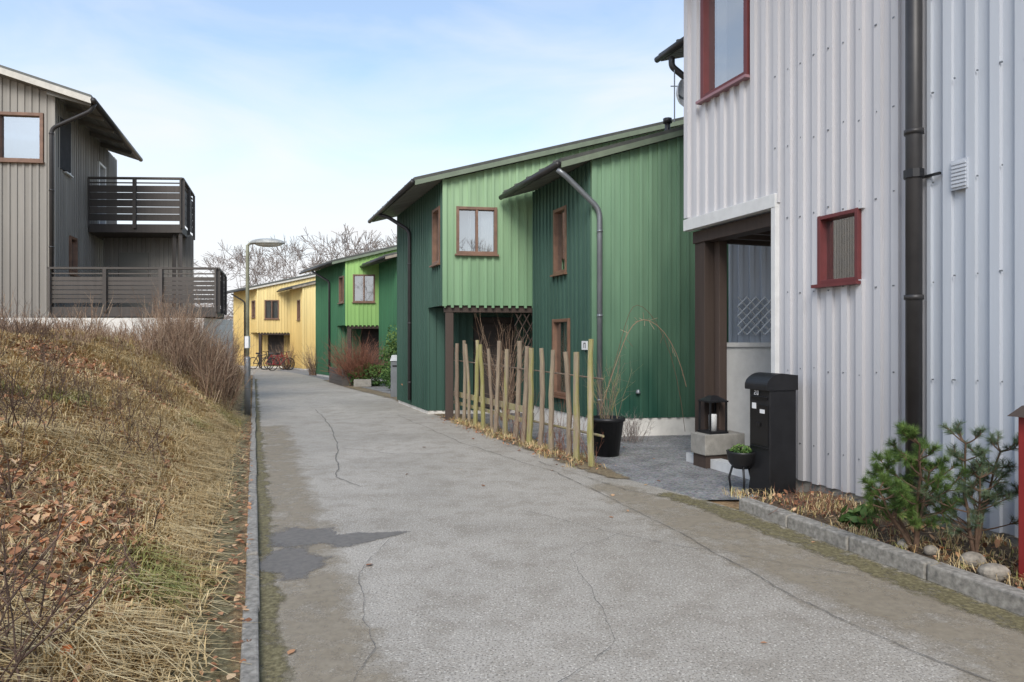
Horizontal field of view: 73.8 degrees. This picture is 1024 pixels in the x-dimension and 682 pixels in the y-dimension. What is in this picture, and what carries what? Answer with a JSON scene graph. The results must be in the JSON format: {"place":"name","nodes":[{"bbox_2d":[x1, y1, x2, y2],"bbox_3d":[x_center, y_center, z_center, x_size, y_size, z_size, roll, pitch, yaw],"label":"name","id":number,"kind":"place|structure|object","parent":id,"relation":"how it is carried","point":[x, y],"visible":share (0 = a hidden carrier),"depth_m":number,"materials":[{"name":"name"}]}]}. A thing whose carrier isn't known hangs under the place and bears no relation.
{"place":"outdoors","nodes":[
{"label":"outdoors","id":0,"kind":"place"},
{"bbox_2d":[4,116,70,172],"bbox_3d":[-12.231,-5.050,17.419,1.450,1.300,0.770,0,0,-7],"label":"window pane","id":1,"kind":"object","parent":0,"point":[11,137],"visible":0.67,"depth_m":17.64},
{"bbox_2d":[88,224,192,239],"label":"balcony floor","id":2,"kind":"structure","parent":0,"point":[101,231],"depth_m":19.88,"materials":[{"name":"brown wood"}]},
{"bbox_2d":[88,177,194,239],"bbox_3d":[-10.938,-4.020,20.972,2.769,1.480,2.484,0,0,0],"label":"balcony railing","id":3,"kind":"object","parent":2,"relation":"on","point":[172,203],"visible":1,"depth_m":19.86,"materials":[{"name":"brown wood"}]},
{"bbox_2d":[103,236,193,306],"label":"under balcony wall","id":4,"kind":"structure","parent":2,"relation":"attached to","point":[159,250],"depth_m":20.90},
{"bbox_2d":[119,253,148,306],"bbox_3d":[-11.550,-1.700,20.855,0.900,2.000,0.030,0,0,0],"label":"shed door","id":5,"kind":"structure","parent":4,"relation":"attached to","point":[133,259],"depth_m":20.84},
{"bbox_2d":[250,333,289,365],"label":"porch wall","id":6,"kind":"structure","parent":0,"point":[254,340],"depth_m":41.05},
{"bbox_2d":[0,0,683,319],"label":"sky","id":7,"kind":"structure","parent":0,"point":[280,118],"materials":[{"name":"blue"}]},
{"bbox_2d":[0,326,738,681],"bbox_3d":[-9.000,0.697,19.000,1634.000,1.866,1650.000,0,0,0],"label":"ground","id":8,"kind":"structure","parent":0,"point":[236,614],"depth_m":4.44,"materials":[{"name":"beige plant"}]},
{"bbox_2d":[0,289,178,457],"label":"bare bushes","id":9,"kind":"object","parent":8,"relation":"on","point":[62,380],"visible":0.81,"depth_m":7.75,"materials":[{"name":"plant"}]},
{"bbox_2d":[0,313,181,681],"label":"foreground twigs","id":10,"kind":"object","parent":8,"relation":"on","point":[20,657],"visible":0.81,"depth_m":3.01,"materials":[{"name":"plant"}]},
{"bbox_2d":[0,330,219,681],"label":"fallen leaves","id":11,"kind":"object","parent":8,"relation":"on","point":[13,527],"visible":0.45,"depth_m":4.37,"materials":[{"name":"plant"}]},
{"bbox_2d":[1,318,232,360],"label":"terrace base","id":12,"kind":"object","parent":8,"relation":"on","point":[115,321],"visible":0.22,"depth_m":16.82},
{"bbox_2d":[50,307,223,318],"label":"balcony floor","id":13,"kind":"structure","parent":12,"relation":"on","point":[124,312],"depth_m":16.85,"materials":[{"name":"concrete"}]},
{"bbox_2d":[48,267,226,314],"bbox_3d":[-9.318,-1.270,17.782,4.168,1.100,2.104,0,0,0],"label":"balcony railing","id":14,"kind":"object","parent":13,"relation":"on","point":[218,290],"visible":0.98,"depth_m":16.85,"materials":[{"name":"brown wood"}]},
{"bbox_2d":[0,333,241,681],"bbox_3d":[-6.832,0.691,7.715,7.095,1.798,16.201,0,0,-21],"label":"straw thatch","id":15,"kind":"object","parent":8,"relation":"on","point":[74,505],"visible":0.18,"depth_m":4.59,"materials":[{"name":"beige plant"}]},
{"bbox_2d":[0,263,263,411],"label":"bare bushes","id":16,"kind":"object","parent":8,"relation":"on","point":[177,339],"visible":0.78,"depth_m":13.06,"materials":[{"name":"plant"}]},
{"bbox_2d":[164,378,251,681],"bbox_3d":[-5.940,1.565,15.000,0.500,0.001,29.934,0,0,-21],"label":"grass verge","id":17,"kind":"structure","parent":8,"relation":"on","point":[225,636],"depth_m":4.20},
{"bbox_2d":[165,422,252,681],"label":"fallen leaves","id":18,"kind":"object","parent":8,"relation":"on","point":[220,627],"visible":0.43,"depth_m":4.49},
{"bbox_2d":[240,376,259,681],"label":"kerb stones","id":19,"kind":"object","parent":8,"relation":"on","point":[249,672],"visible":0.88,"depth_m":4.40,"materials":[{"name":"stone"}]},
{"bbox_2d":[244,238,284,415],"bbox_3d":[-5.250,-0.240,14.500,0.860,3.880,0.340,0,0,0],"label":"street lamp","id":20,"kind":"object","parent":8,"relation":"on","point":[266,242],"visible":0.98,"depth_m":14.46,"materials":[{"name":"metal"}]},
{"bbox_2d":[194,223,396,319],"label":"bare trees","id":21,"kind":"object","parent":8,"relation":"on","point":[300,255],"visible":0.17,"depth_m":52.53,"materials":[{"name":"brown plant"}]},
{"bbox_2d":[453,339,603,466],"bbox_3d":[-0.093,0.814,11.386,0.251,1.682,6.100,0,0,-23],"label":"stake fence","id":22,"kind":"object","parent":8,"relation":"on","point":[528,400],"visible":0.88,"depth_m":10.63,"materials":[{"name":"brown wood"}]},
{"bbox_2d":[739,498,1023,616],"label":"kerb stones","id":23,"kind":"object","parent":8,"relation":"on","point":[995,593],"visible":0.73,"depth_m":4.77,"materials":[{"name":"stone"}]},
{"bbox_2d":[796,478,1017,546],"bbox_3d":[4.417,1.555,3.629,0.200,0.190,8.260,0,0,-19],"label":"foundation","id":24,"kind":"object","parent":8,"relation":"on","point":[806,486],"visible":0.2,"depth_m":6.54,"materials":[{"name":"concrete"}]},
{"bbox_2d":[927,0,1023,537],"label":"facade wall","id":25,"kind":"structure","parent":8,"relation":"on","point":[975,326],"depth_m":5.37,"materials":[{"name":"metal"}]},
{"bbox_2d":[904,0,923,505],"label":"downpipe","id":26,"kind":"object","parent":25,"relation":"attached to","point":[913,136],"visible":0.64,"depth_m":5.73,"materials":[{"name":"metal"}]},
{"bbox_2d":[951,157,967,190],"bbox_3d":[3.594,-1.340,5.481,0.034,0.240,0.140,0,0,-19],"label":"wall vent","id":27,"kind":"object","parent":25,"relation":"attached to","point":[959,174],"depth_m":5.47,"materials":[{"name":"white paint"}]},
{"bbox_3d":[-14.888,0.025,19.676,6.972,1.150,6.980,0,0,0],"label":"foundation","id":28,"kind":"object","parent":8,"relation":"on","visible":0},
{"bbox_2d":[0,77,50,317],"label":"gable wall","id":29,"kind":"structure","parent":28,"relation":"on","point":[24,226],"depth_m":16.91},
{"bbox_2d":[0,111,43,161],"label":"gable window frame","id":30,"kind":"object","parent":29,"relation":"attached to","point":[3,114],"visible":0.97,"depth_m":16.91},
{"bbox_2d":[19,121,38,158],"bbox_3d":[-12.187,-4.950,17.741,0.770,1.200,0.900,0,0,-18],"label":"window pane","id":31,"kind":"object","parent":29,"relation":"attached to","point":[28,139],"visible":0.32,"depth_m":17.25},
{"bbox_2d":[0,65,92,97],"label":"roof deck","id":32,"kind":"structure","parent":29,"relation":"on","point":[37,78],"depth_m":16.66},
{"bbox_2d":[0,67,90,102],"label":"verge board","id":33,"kind":"object","parent":32,"relation":"attached to","point":[48,86],"visible":1,"depth_m":16.63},
{"bbox_2d":[4,75,137,159],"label":"soffit and rafters","id":34,"kind":"structure","parent":32,"relation":"attached to","point":[99,127],"depth_m":18.92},
{"bbox_2d":[90,97,142,161],"bbox_3d":[-11.195,-5.915,19.508,0.130,0.144,5.770,0,0,-18],"label":"gutter","id":35,"kind":"object","parent":32,"relation":"attached to","point":[105,115],"visible":1,"depth_m":18.83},
{"bbox_2d":[49,103,96,317],"bbox_3d":[-10.866,-3.211,16.894,1.132,5.421,0.118,0,0,-4],"label":"downpipe","id":36,"kind":"object","parent":35,"relation":"attached to","point":[51,174],"visible":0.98,"depth_m":16.83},
{"bbox_2d":[51,96,55,306],"bbox_3d":[-11.410,-3.350,16.996,0.080,5.600,0.065,0,0,-7],"label":"corner board","id":37,"kind":"object","parent":29,"relation":"attached to","point":[53,110],"visible":0.29,"depth_m":16.97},
{"bbox_2d":[56,97,116,317],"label":"side wall","id":38,"kind":"structure","parent":28,"relation":"on","point":[88,152],"depth_m":19.06,"materials":[{"name":"wood"}]},
{"bbox_2d":[428,308,533,410],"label":"porch wall","id":39,"kind":"structure","parent":0,"point":[462,326],"depth_m":14.96,"materials":[{"name":"wood"}]},
{"bbox_2d":[470,211,492,251],"bbox_3d":[-0.740,-2.230,13.971,0.710,0.840,0.020,0,0,-9],"label":"gable window curtain","id":40,"kind":"object","parent":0,"point":[486,231],"visible":0.6,"depth_m":14.01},
{"bbox_2d":[278,368,797,499],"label":"driveway gravel","id":41,"kind":"structure","parent":0,"point":[670,467],"depth_m":8.88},
{"bbox_2d":[308,327,394,384],"bbox_3d":[-5.445,0.543,24.615,3.134,2.196,3.321,0,0,38],"label":"barberry bush","id":42,"kind":"object","parent":41,"relation":"on","point":[361,361],"visible":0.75,"depth_m":24.23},
{"bbox_2d":[346,325,378,363],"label":"porch posts","id":43,"kind":"object","parent":41,"relation":"on","point":[349,329],"visible":0.3,"depth_m":28.09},
{"bbox_2d":[348,249,396,325],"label":"gable wall","id":44,"kind":"structure","parent":43,"relation":"on","point":[362,314],"depth_m":28.06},
{"bbox_2d":[398,400,533,413],"bbox_3d":[1.554,1.585,16.339,9.000,0.130,2.855,0,0,0],"label":"foundation","id":45,"kind":"object","parent":41,"relation":"on","point":[433,411],"visible":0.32,"depth_m":15.12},
{"bbox_2d":[397,181,441,410],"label":"side wall","id":46,"kind":"structure","parent":45,"relation":"on","point":[415,218],"depth_m":15.67,"materials":[{"name":"green paint"}]},
{"bbox_2d":[378,214,411,399],"bbox_3d":[-2.821,-0.861,16.411,0.994,4.521,0.113,0,0,29],"label":"downpipe","id":47,"kind":"object","parent":46,"relation":"attached to","point":[409,263],"visible":0.99,"depth_m":16.16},
{"bbox_2d":[431,307,515,399],"bbox_3d":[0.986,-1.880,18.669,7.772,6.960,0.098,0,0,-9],"label":"door frame","id":48,"kind":"structure","parent":41,"relation":"on","point":[514,345],"depth_m":18.44,"materials":[{"name":"green paint"}]},
{"bbox_2d":[474,317,513,407],"bbox_3d":[-0.401,0.475,15.231,0.910,2.010,0.115,0,0,-9],"label":"door","id":49,"kind":"structure","parent":48,"relation":"in","point":[490,328],"depth_m":15.18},
{"bbox_2d":[382,117,683,212],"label":"roof deck","id":50,"kind":"structure","parent":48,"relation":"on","point":[534,151],"depth_m":13.84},
{"bbox_2d":[373,124,683,221],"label":"soffit","id":51,"kind":"structure","parent":50,"relation":"attached to","point":[407,199],"depth_m":14.68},
{"bbox_2d":[415,119,683,184],"bbox_3d":[2.394,-4.279,14.139,8.725,2.406,0.022,0,0,-9],"label":"verge board","id":52,"kind":"object","parent":51,"relation":"attached to","point":[538,154],"visible":0.64,"depth_m":13.85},
{"bbox_2d":[444,305,531,419],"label":"porch posts","id":53,"kind":"object","parent":41,"relation":"on","point":[449,311],"visible":0.17,"depth_m":13.79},
{"bbox_2d":[444,125,683,307],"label":"gable wall","id":54,"kind":"structure","parent":53,"relation":"on","point":[504,278],"depth_m":13.86,"materials":[{"name":"wood"}]},
{"bbox_2d":[442,179,446,305],"bbox_3d":[-1.354,-1.970,13.709,0.085,2.540,0.085,0,0,-9],"label":"corner board","id":55,"kind":"object","parent":54,"relation":"attached to","point":[444,242],"visible":1,"depth_m":13.67,"materials":[{"name":"green paint"}]},
{"bbox_2d":[459,211,485,250],"bbox_3d":[-1.077,-2.175,14.379,0.770,1.250,0.950,0,0,-22],"label":"window pane","id":56,"kind":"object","parent":54,"relation":"attached to","point":[464,230],"visible":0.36,"depth_m":13.94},
{"bbox_2d":[456,206,496,253],"bbox_3d":[-0.720,-2.230,13.843,0.830,0.960,0.160,0,0,-9],"label":"gable window frame","id":57,"kind":"object","parent":54,"relation":"attached to","point":[476,210],"visible":0.86,"depth_m":13.78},
{"bbox_2d":[458,308,531,420],"bbox_3d":[-0.149,0.238,13.842,1.980,2.730,1.577,0,0,-18],"label":"climbing plant","id":58,"kind":"object","parent":41,"relation":"on","point":[510,392],"visible":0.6,"depth_m":13.76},
{"bbox_2d":[451,414,605,468],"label":"fence weeds","id":59,"kind":"object","parent":41,"relation":"on","point":[509,435],"visible":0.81,"depth_m":10.37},
{"bbox_2d":[583,354,641,456],"bbox_3d":[1.327,0.874,9.613,0.946,1.492,0.682,0,0,-20],"label":"black plant pot","id":60,"kind":"object","parent":41,"relation":"on","point":[609,427],"visible":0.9,"depth_m":9.44,"materials":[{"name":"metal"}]},
{"bbox_2d":[534,405,694,435],"bbox_3d":[4.359,1.475,12.653,7.822,0.350,2.497,0,0,0],"label":"foundation","id":61,"kind":"object","parent":41,"relation":"on","point":[670,426],"visible":0.07,"depth_m":11.64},
{"bbox_2d":[532,162,590,416],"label":"side wall","id":62,"kind":"structure","parent":61,"relation":"on","point":[568,295],"depth_m":12.42,"materials":[{"name":"green paint"}]},
{"bbox_2d":[553,205,566,273],"bbox_3d":[0.945,-1.850,12.606,0.160,1.220,0.570,0,0,-21],"label":"side window frame","id":63,"kind":"object","parent":62,"relation":"attached to","point":[555,236],"visible":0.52,"depth_m":12.79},
{"bbox_2d":[552,318,569,396],"bbox_3d":[0.953,0.300,12.583,0.160,1.420,0.720,0,0,-21],"label":"side window frame","id":64,"kind":"object","parent":62,"relation":"attached to","point":[554,335],"visible":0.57,"depth_m":12.84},
{"bbox_2d":[557,322,566,392],"bbox_3d":[0.953,0.300,12.583,0.213,1.300,0.561,0,0,0],"label":"side window glass","id":65,"kind":"object","parent":64,"relation":"attached to","point":[561,337],"visible":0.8,"depth_m":12.67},
{"bbox_2d":[595,136,728,417],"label":"gable wall","id":66,"kind":"structure","parent":61,"relation":"on","point":[648,255],"depth_m":11.54,"materials":[{"name":"green paint"}]},
{"bbox_2d":[556,167,602,414],"bbox_3d":[1.113,-0.727,11.258,0.798,4.254,0.105,0,0,-10],"label":"downpipe","id":67,"kind":"object","parent":66,"relation":"attached to","point":[578,188],"visible":0.92,"depth_m":11.27,"materials":[{"name":"metal"}]},
{"bbox_2d":[591,160,596,414],"bbox_3d":[1.366,-0.850,11.409,0.085,4.340,0.085,0,0,-9],"label":"corner board","id":68,"kind":"object","parent":66,"relation":"attached to","point":[593,253],"visible":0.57,"depth_m":11.37,"materials":[{"name":"green paint"}]},
{"bbox_2d":[693,453,727,468],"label":"timber plinth","id":69,"kind":"structure","parent":41,"relation":"on","point":[700,460],"depth_m":8.66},
{"bbox_2d":[691,430,744,455],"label":"concrete block","id":70,"kind":"structure","parent":69,"relation":"on","point":[704,444],"depth_m":8.64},
{"bbox_2d":[697,395,728,433],"bbox_3d":[2.584,0.939,8.781,0.280,0.478,0.270,0,0,-19],"label":"garden lantern","id":71,"kind":"object","parent":70,"relation":"on","point":[714,399],"visible":1,"depth_m":8.73,"materials":[{"name":"black metal"}]},
{"bbox_2d":[686,452,749,479],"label":"porch sill","id":72,"kind":"structure","parent":41,"relation":"on","point":[721,464],"depth_m":8.40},
{"bbox_2d":[693,212,770,431],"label":"porch posts and beam","id":73,"kind":"object","parent":41,"relation":"on","point":[711,243],"visible":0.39,"depth_m":8.94,"materials":[{"name":"wood"}]},
{"bbox_2d":[727,347,770,445],"bbox_3d":[3.716,0.780,9.508,2.300,1.400,0.060,0,0,-19],"label":"white screen panel","id":74,"kind":"object","parent":73,"relation":"attached to","point":[744,364],"depth_m":9.27,"materials":[{"name":"paint"}]},
{"bbox_2d":[726,443,754,491],"bbox_3d":[2.420,1.339,7.200,0.310,0.526,0.310,0,0,0],"label":"tripod planter","id":75,"kind":"object","parent":41,"relation":"on","point":[740,458],"visible":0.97,"depth_m":7.11,"materials":[{"name":"black metal"}]},
{"bbox_2d":[729,244,770,341],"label":"courtyard wall","id":76,"kind":"structure","parent":41,"relation":"on","point":[750,272],"depth_m":10.93,"materials":[{"name":"blue paint"}]},
{"bbox_2d":[737,297,770,334],"bbox_3d":[3.885,-0.400,10.880,0.617,0.617,0.032,0,0,-7],"label":"trellis","id":77,"kind":"object","parent":76,"relation":"attached to","point":[750,310],"visible":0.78,"depth_m":10.87,"materials":[{"name":"white paint"}]},
{"bbox_2d":[745,372,797,495],"bbox_3d":[2.686,0.955,7.074,0.390,1.250,0.340,0,0,-19],"label":"letter box","id":78,"kind":"object","parent":41,"relation":"on","point":[773,421],"visible":0.98,"depth_m":6.95,"materials":[{"name":"black metal"}]},
{"bbox_3d":[-5.328,1.585,30.584,7.656,0.130,2.927,0,0,0],"label":"foundation","id":79,"kind":"object","parent":41,"relation":"on","visible":0},
{"bbox_2d":[316,261,344,374],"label":"side wall","id":80,"kind":"structure","parent":79,"relation":"on","point":[332,274],"depth_m":30.34,"materials":[{"name":"paint"}]},
{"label":"foundation","id":81,"kind":"object","parent":41,"relation":"on","visible":0},
{"bbox_2d":[379,257,396,378],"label":"side wall","id":82,"kind":"structure","parent":81,"relation":"on","point":[387,293],"depth_m":26.74,"materials":[{"name":"paint"}]},
{"bbox_3d":[-9.716,1.585,38.748,6.381,0.130,2.283,0,0,0],"label":"foundation","id":83,"kind":"object","parent":41,"relation":"on","visible":0},
{"bbox_2d":[290,287,301,367],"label":"side wall","id":84,"kind":"structure","parent":83,"relation":"on","point":[295,328],"depth_m":38.79,"materials":[{"name":"yellow paint"}]},
{"bbox_2d":[303,284,315,368],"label":"gable wall","id":85,"kind":"structure","parent":83,"relation":"on","point":[309,315],"depth_m":37.63,"materials":[{"name":"yellow paint"}]},
{"bbox_2d":[502,126,683,193],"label":"roof deck","id":86,"kind":"structure","parent":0,"point":[620,144],"depth_m":11.32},
{"bbox_2d":[504,135,683,198],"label":"soffit","id":87,"kind":"structure","parent":86,"relation":"attached to","point":[549,177],"depth_m":12.27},
{"bbox_2d":[561,129,683,167],"bbox_3d":[4.617,-4.040,11.759,7.725,2.411,0.022,0,0,-9],"label":"verge board","id":88,"kind":"object","parent":87,"relation":"attached to","point":[621,148],"visible":0.36,"depth_m":11.30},
{"bbox_2d":[240,368,1023,681],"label":"road","id":89,"kind":"structure","parent":0,"point":[467,576],"depth_m":4.56,"materials":[{"name":"asphalt"}]},
{"bbox_2d":[243,379,291,681],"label":"gutter moss","id":90,"kind":"object","parent":89,"relation":"on","point":[272,662],"visible":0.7,"depth_m":4.25,"materials":[{"name":"plant"}]},
{"bbox_2d":[258,332,289,367],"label":"porch posts","id":91,"kind":"object","parent":89,"relation":"on","point":[260,339],"visible":0.35,"depth_m":40.10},
{"bbox_2d":[259,276,315,332],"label":"gable wall","id":92,"kind":"structure","parent":91,"relation":"on","point":[282,324],"depth_m":40.11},
{"bbox_2d":[259,547,331,579],"bbox_3d":[-1.546,1.595,4.932,0.872,0.001,1.107,0,0,-33],"label":"damp patch","id":93,"kind":"object","parent":89,"relation":"on","point":[293,563],"visible":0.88,"depth_m":4.91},
{"bbox_2d":[260,426,388,681],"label":"dust stain","id":94,"kind":"object","parent":89,"relation":"on","point":[322,586],"visible":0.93,"depth_m":4.06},
{"bbox_2d":[270,527,406,546],"bbox_3d":[-1.480,1.595,5.605,1.542,0.001,0.917,0,0,0],"label":"damp patch","id":95,"kind":"object","parent":89,"relation":"on","point":[293,536],"visible":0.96,"depth_m":5.54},
{"bbox_2d":[325,380,628,478],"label":"verge dirt","id":96,"kind":"structure","parent":89,"relation":"on","point":[607,472],"depth_m":9.66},
{"bbox_2d":[495,392,602,464],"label":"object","id":97,"kind":"object","parent":96,"relation":"on","point":[559,443],"visible":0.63,"depth_m":9.80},
{"bbox_2d":[595,484,1023,681],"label":"dust stain","id":98,"kind":"object","parent":89,"relation":"on","point":[874,602],"visible":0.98,"depth_m":4.35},
{"bbox_2d":[659,492,1023,630],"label":"gutter moss","id":99,"kind":"object","parent":89,"relation":"on","point":[944,594],"visible":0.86,"depth_m":4.85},
{"bbox_2d":[717,0,726,86],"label":"red window curtain","id":100,"kind":"object","parent":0,"point":[721,41],"depth_m":8.73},
{"bbox_2d":[687,0,926,505],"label":"facade wall","id":101,"kind":"structure","parent":0,"point":[741,131],"depth_m":6.78,"materials":[{"name":"metal"}]},
{"bbox_2d":[684,0,690,218],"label":"corner board","id":102,"kind":"object","parent":101,"relation":"attached to","point":[687,108],"visible":0.89,"depth_m":9.08,"materials":[{"name":"grey paint"}]},
{"bbox_2d":[700,0,749,98],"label":"red window frame","id":103,"kind":"object","parent":101,"relation":"attached to","point":[707,47],"visible":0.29,"depth_m":8.75,"materials":[{"name":"wood"}]},
{"bbox_2d":[714,0,742,87],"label":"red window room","id":104,"kind":"object","parent":101,"relation":"attached to","point":[734,38],"depth_m":9.20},
{"bbox_2d":[683,193,778,372],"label":"porch fascia","id":105,"kind":"structure","parent":101,"relation":"attached to","point":[749,208],"depth_m":7.54,"materials":[{"name":"wood"}]},
{"bbox_2d":[817,207,861,283],"bbox_3d":[3.253,-0.915,6.702,0.167,0.690,0.510,0,0,-19],"label":"window frame","id":106,"kind":"object","parent":101,"relation":"attached to","point":[823,249],"visible":0.66,"depth_m":6.81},
{"bbox_2d":[830,218,853,278],"bbox_3d":[3.309,-0.910,6.721,0.040,0.580,0.420,0,0,-19],"label":"window blind","id":107,"kind":"object","parent":106,"relation":"attached to","point":[841,248],"depth_m":6.76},
{"bbox_2d":[721,486,1023,589],"bbox_3d":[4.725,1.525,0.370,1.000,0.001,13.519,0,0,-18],"label":"planting bed soil","id":108,"kind":"structure","parent":0,"point":[1007,548],"depth_m":5.35,"materials":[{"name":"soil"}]},
{"bbox_2d":[756,483,901,542],"bbox_3d":[2.757,1.393,5.838,1.001,0.279,1.670,0,0,0],"label":"heather","id":109,"kind":"object","parent":108,"relation":"on","point":[830,506],"visible":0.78,"depth_m":5.99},
{"bbox_2d":[837,503,879,531],"bbox_3d":[2.804,1.429,5.567,0.310,0.236,0.328,0,0,-40],"label":"hellebore","id":110,"kind":"object","parent":108,"relation":"on","point":[855,514],"visible":0.84,"depth_m":5.50,"materials":[{"name":"green plant"}]},
{"bbox_2d":[740,489,1022,589],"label":"bed leaves","id":111,"kind":"object","parent":108,"relation":"on","point":[997,541],"visible":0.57,"depth_m":5.29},
{"bbox_2d":[858,418,972,551],"bbox_3d":[2.901,1.027,4.909,0.737,1.041,0.928,0,0,32],"label":"dwarf pine","id":112,"kind":"object","parent":108,"relation":"on","point":[898,496],"visible":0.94,"depth_m":4.82,"materials":[{"name":"green plant"}]},
{"bbox_2d":[907,419,1017,552],"bbox_3d":[3.197,1.036,4.764,0.814,1.017,0.714,0,0,0],"label":"pine shrub","id":113,"kind":"object","parent":108,"relation":"on","point":[982,469],"visible":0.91,"depth_m":4.68,"materials":[{"name":"green plant"}]},
{"bbox_2d":[977,563,1010,581],"bbox_3d":[3.071,1.474,4.350,0.184,0.115,0.132,0,0,0],"label":"rock","id":114,"kind":"object","parent":108,"relation":"on","point":[990,570],"visible":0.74,"depth_m":4.30,"materials":[{"name":"stone"}]},
{"bbox_2d":[1008,405,1023,580],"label":"red garden post","id":115,"kind":"object","parent":108,"relation":"on","point":[1019,412],"visible":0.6,"depth_m":4.34,"materials":[{"name":"paint"}]},
{"label":"courtyard asphalt","id":116,"kind":"structure","parent":0,"visible":0},
{"bbox_2d":[238,365,290,367],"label":"foundation","id":117,"kind":"object","parent":116,"relation":"on","point":[266,366],"visible":0.11,"depth_m":41.13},
{"bbox_2d":[233,288,256,363],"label":"side wall","id":118,"kind":"structure","parent":117,"relation":"on","point":[239,313],"depth_m":42.15,"materials":[{"name":"yellow paint"}]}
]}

